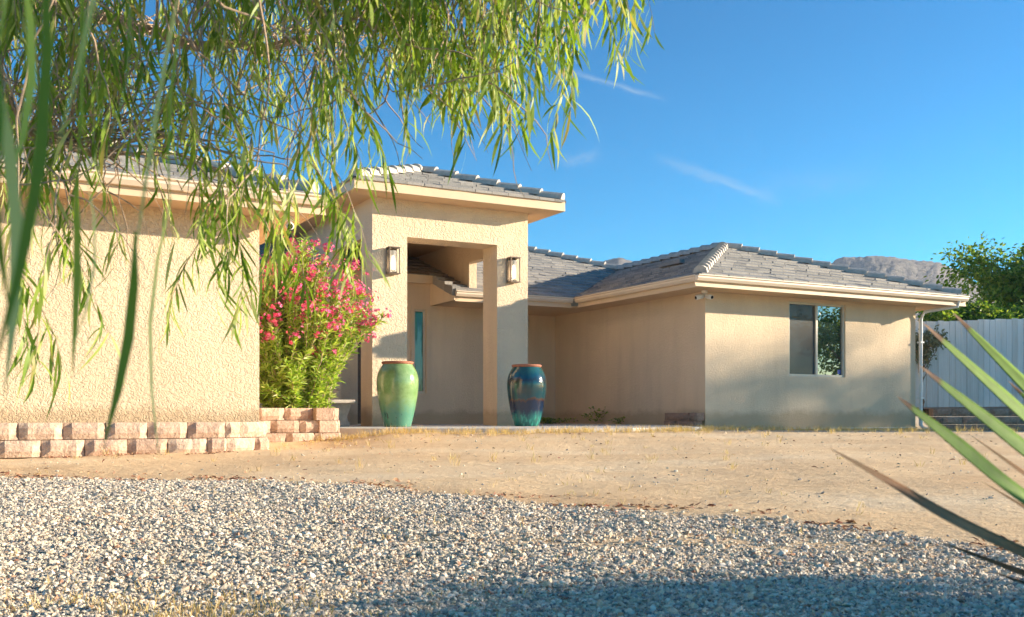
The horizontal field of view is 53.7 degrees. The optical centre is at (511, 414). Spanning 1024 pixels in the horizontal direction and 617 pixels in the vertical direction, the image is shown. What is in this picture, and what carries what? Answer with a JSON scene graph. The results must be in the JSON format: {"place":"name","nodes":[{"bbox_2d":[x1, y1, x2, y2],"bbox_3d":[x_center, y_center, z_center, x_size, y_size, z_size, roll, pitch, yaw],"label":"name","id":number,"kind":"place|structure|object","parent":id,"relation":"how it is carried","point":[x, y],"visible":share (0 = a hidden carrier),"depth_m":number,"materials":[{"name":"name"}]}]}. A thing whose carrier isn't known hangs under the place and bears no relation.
{"place":"outdoors","nodes":[
{"label":"outdoors","id":0,"kind":"place"},
{"bbox_2d":[0,475,1023,616],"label":"gravel","id":1,"kind":"structure","parent":0,"point":[16,508],"depth_m":4.23,"materials":[{"name":"grey gravel"}]},
{"bbox_2d":[11,469,980,616],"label":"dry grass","id":2,"kind":"structure","parent":1,"relation":"on","point":[520,525],"depth_m":5.36,"materials":[{"name":"beige plant"}]},
{"bbox_2d":[0,416,1023,616],"bbox_3d":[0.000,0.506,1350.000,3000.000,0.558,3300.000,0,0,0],"label":"ground","id":3,"kind":"structure","parent":0,"point":[1001,511],"depth_m":7.54,"materials":[{"name":"beige soil"}]},
{"bbox_2d":[0,422,268,457],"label":"planter wall","id":4,"kind":"structure","parent":3,"relation":"on","point":[22,440],"depth_m":9.91,"materials":[{"name":"beige concrete"}]},
{"bbox_2d":[0,437,243,457],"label":"soil","id":5,"kind":"structure","parent":4,"relation":"in","point":[92,439],"depth_m":9.83,"materials":[{"name":"brown soil"}]},
{"bbox_2d":[3,573,483,616],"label":"dry grass","id":6,"kind":"structure","parent":3,"relation":"on","point":[183,611],"depth_m":3.38,"materials":[{"name":"beige plant"}]},
{"bbox_2d":[259,420,324,432],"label":"soil","id":7,"kind":"structure","parent":3,"relation":"on","point":[289,420],"depth_m":13.39,"materials":[{"name":"brown soil"}]},
{"bbox_2d":[259,232,392,407],"bbox_3d":[-2.815,-1.224,14.008,2.320,2.619,1.762,0,0,0],"label":"oleander shrub","id":8,"kind":"object","parent":7,"relation":"on","point":[302,358],"visible":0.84,"depth_m":13.68,"materials":[{"name":"green plant"}]},
{"bbox_2d":[259,408,340,441],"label":"planter wall","id":9,"kind":"structure","parent":3,"relation":"on","point":[326,421],"depth_m":13.35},
{"bbox_2d":[0,0,663,454],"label":"weeping tree","id":10,"kind":"object","parent":3,"relation":"on","point":[402,22],"visible":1,"depth_m":3.10,"materials":[{"name":"green plant"}]},
{"bbox_2d":[0,135,969,430],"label":"house","id":11,"kind":"structure","parent":3,"relation":"on","point":[480,295],"depth_m":17.66,"materials":[{"name":"paint"}]},
{"bbox_2d":[358,314,360,423],"bbox_3d":[-2.563,-0.890,19.410,0.870,2.130,0.050,0,0,-28],"label":"door","id":12,"kind":"structure","parent":11,"relation":"in","point":[359,349],"depth_m":19.20,"materials":[{"name":"brown wood"}]},
{"bbox_2d":[411,306,428,396],"bbox_3d":[-1.814,-1.235,19.738,0.380,1.760,0.122,0,0,-28],"label":"window","id":13,"kind":"structure","parent":11,"relation":"in","point":[417,315],"depth_m":19.76,"materials":[{"name":"glass"}]},
{"bbox_2d":[789,301,843,376],"bbox_3d":[5.640,-1.387,18.803,1.420,1.365,0.076,0,0,-28],"label":"window","id":14,"kind":"structure","parent":11,"relation":"in","point":[816,330],"depth_m":18.79,"materials":[{"name":"glass"}]},
{"bbox_2d":[0,433,1019,550],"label":"leaf litter","id":15,"kind":"object","parent":3,"relation":"on","point":[504,494],"visible":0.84,"depth_m":6.96,"materials":[{"name":"brown plant"}]},
{"bbox_2d":[1,430,1023,548],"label":"pebbles","id":16,"kind":"object","parent":3,"relation":"on","point":[735,510],"visible":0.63,"depth_m":7.55,"materials":[{"name":"stone"}]},
{"bbox_2d":[73,422,1021,472],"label":"dry grass","id":17,"kind":"structure","parent":3,"relation":"on","point":[652,430],"depth_m":13.34,"materials":[{"name":"beige plant"}]},
{"bbox_2d":[664,421,675,424],"bbox_3d":[2.854,0.173,18.073,0.218,0.133,0.320,0,0,-28],"label":"loose block","id":18,"kind":"object","parent":3,"relation":"on","point":[669,422],"depth_m":17.96,"materials":[{"name":"brown concrete"}]},
{"bbox_2d":[675,421,701,426],"bbox_3d":[3.066,0.173,17.679,0.218,0.133,0.545,0,0,-28],"label":"loose block","id":19,"kind":"object","parent":3,"relation":"on","point":[688,423],"depth_m":17.49,"materials":[{"name":"brown concrete"}]},
{"bbox_2d":[665,413,689,420],"bbox_3d":[2.959,0.035,17.903,0.214,0.133,0.680,0,0,-28],"label":"loose block","id":20,"kind":"object","parent":19,"relation":"on","point":[677,416],"depth_m":17.80,"materials":[{"name":"brown concrete"}]},
{"bbox_2d":[689,413,703,420],"bbox_3d":[3.184,0.035,17.507,0.213,0.133,0.200,0,0,-32],"label":"loose block","id":21,"kind":"object","parent":19,"relation":"on","point":[696,416],"depth_m":17.43,"materials":[{"name":"concrete"}]},
{"bbox_2d":[830,313,1023,583],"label":"yucca plant","id":22,"kind":"object","parent":3,"relation":"on","point":[1014,440],"visible":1,"depth_m":1.52,"materials":[{"name":"green plant"}]},
{"bbox_2d":[923,231,1023,312],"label":"leafy tree","id":23,"kind":"object","parent":3,"relation":"on","point":[1006,286],"visible":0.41,"depth_m":28.56,"materials":[{"name":"green plant"}]},
{"bbox_2d":[929,409,1023,430],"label":"terrace wall","id":24,"kind":"structure","parent":3,"relation":"on","point":[970,420],"depth_m":21.31,"materials":[{"name":"grey concrete"}]},
{"bbox_2d":[4,0,1023,284],"label":"sky","id":25,"kind":"structure","parent":0,"point":[820,130],"materials":[{"name":"blue"}]},
{"bbox_2d":[336,423,701,437],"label":"patio","id":26,"kind":"structure","parent":0,"point":[351,429],"depth_m":14.68,"materials":[{"name":"concrete"}]},
{"bbox_2d":[329,399,354,425],"bbox_3d":[-2.925,-0.028,16.444,0.420,0.425,1.070,0,0,-28],"label":"concrete bench","id":27,"kind":"object","parent":26,"relation":"on","point":[343,406],"visible":0.36,"depth_m":16.07,"materials":[{"name":"concrete"}]},
{"bbox_2d":[376,361,418,426],"bbox_3d":[-1.753,-0.315,15.500,0.644,1.000,0.644,0,0,-38],"label":"glazed urn","id":28,"kind":"object","parent":26,"relation":"on","point":[397,382],"visible":0.99,"depth_m":15.27,"materials":[{"name":"green ceramic"}]},
{"bbox_2d":[507,364,545,425],"bbox_3d":[0.238,-0.315,16.450,0.644,1.000,0.644,0,0,8],"label":"glazed urn","id":29,"kind":"object","parent":26,"relation":"on","point":[526,388],"visible":0.89,"depth_m":16.21,"materials":[{"name":"blue ceramic"}]},
{"bbox_2d":[581,406,607,422],"bbox_3d":[1.633,0.009,20.204,0.600,0.362,0.358,0,0,0],"label":"weed","id":30,"kind":"object","parent":26,"relation":"on","point":[597,415],"visible":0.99,"depth_m":20.22,"materials":[{"name":"green plant"}]},
{"bbox_2d":[608,416,625,423],"bbox_3d":[2.036,0.109,19.503,0.369,0.161,0.147,0,0,-17],"label":"weed","id":31,"kind":"object","parent":26,"relation":"on","point":[618,421],"visible":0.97,"depth_m":19.50,"materials":[{"name":"green plant"}]},
{"bbox_2d":[540,417,578,423],"bbox_3d":[0.758,0.129,20.387,1.155,0.207,0.446,0,0,12],"label":"weed","id":32,"kind":"object","parent":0,"point":[547,420],"visible":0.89,"depth_m":20.34,"materials":[{"name":"green plant"}]},
{"bbox_2d":[604,255,993,321],"bbox_3d":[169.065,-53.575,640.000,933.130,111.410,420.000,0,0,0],"label":"hills","id":33,"kind":"structure","parent":0,"point":[912,269],"depth_m":635.89,"materials":[{"name":"stone"}]},
{"bbox_2d":[917,407,1008,408],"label":"terrace","id":34,"kind":"structure","parent":0,"point":[963,407],"depth_m":22.26,"materials":[{"name":"concrete"}]},
{"bbox_2d":[915,324,949,411],"bbox_3d":[9.128,-1.003,22.354,1.082,1.982,1.011,0,0,0],"label":"dry bush","id":35,"kind":"object","parent":34,"relation":"on","point":[934,342],"visible":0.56,"depth_m":22.27,"materials":[{"name":"brown plant"}]},
{"bbox_2d":[915,318,1023,415],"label":"board fence","id":36,"kind":"object","parent":34,"relation":"on","point":[1004,338],"visible":0.51,"depth_m":22.91,"materials":[{"name":"grey wood"}]},
{"bbox_2d":[915,293,1023,320],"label":"leafy tree","id":37,"kind":"object","parent":34,"relation":"on","point":[977,312],"visible":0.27,"depth_m":25.62,"materials":[{"name":"green plant"}]}
]}

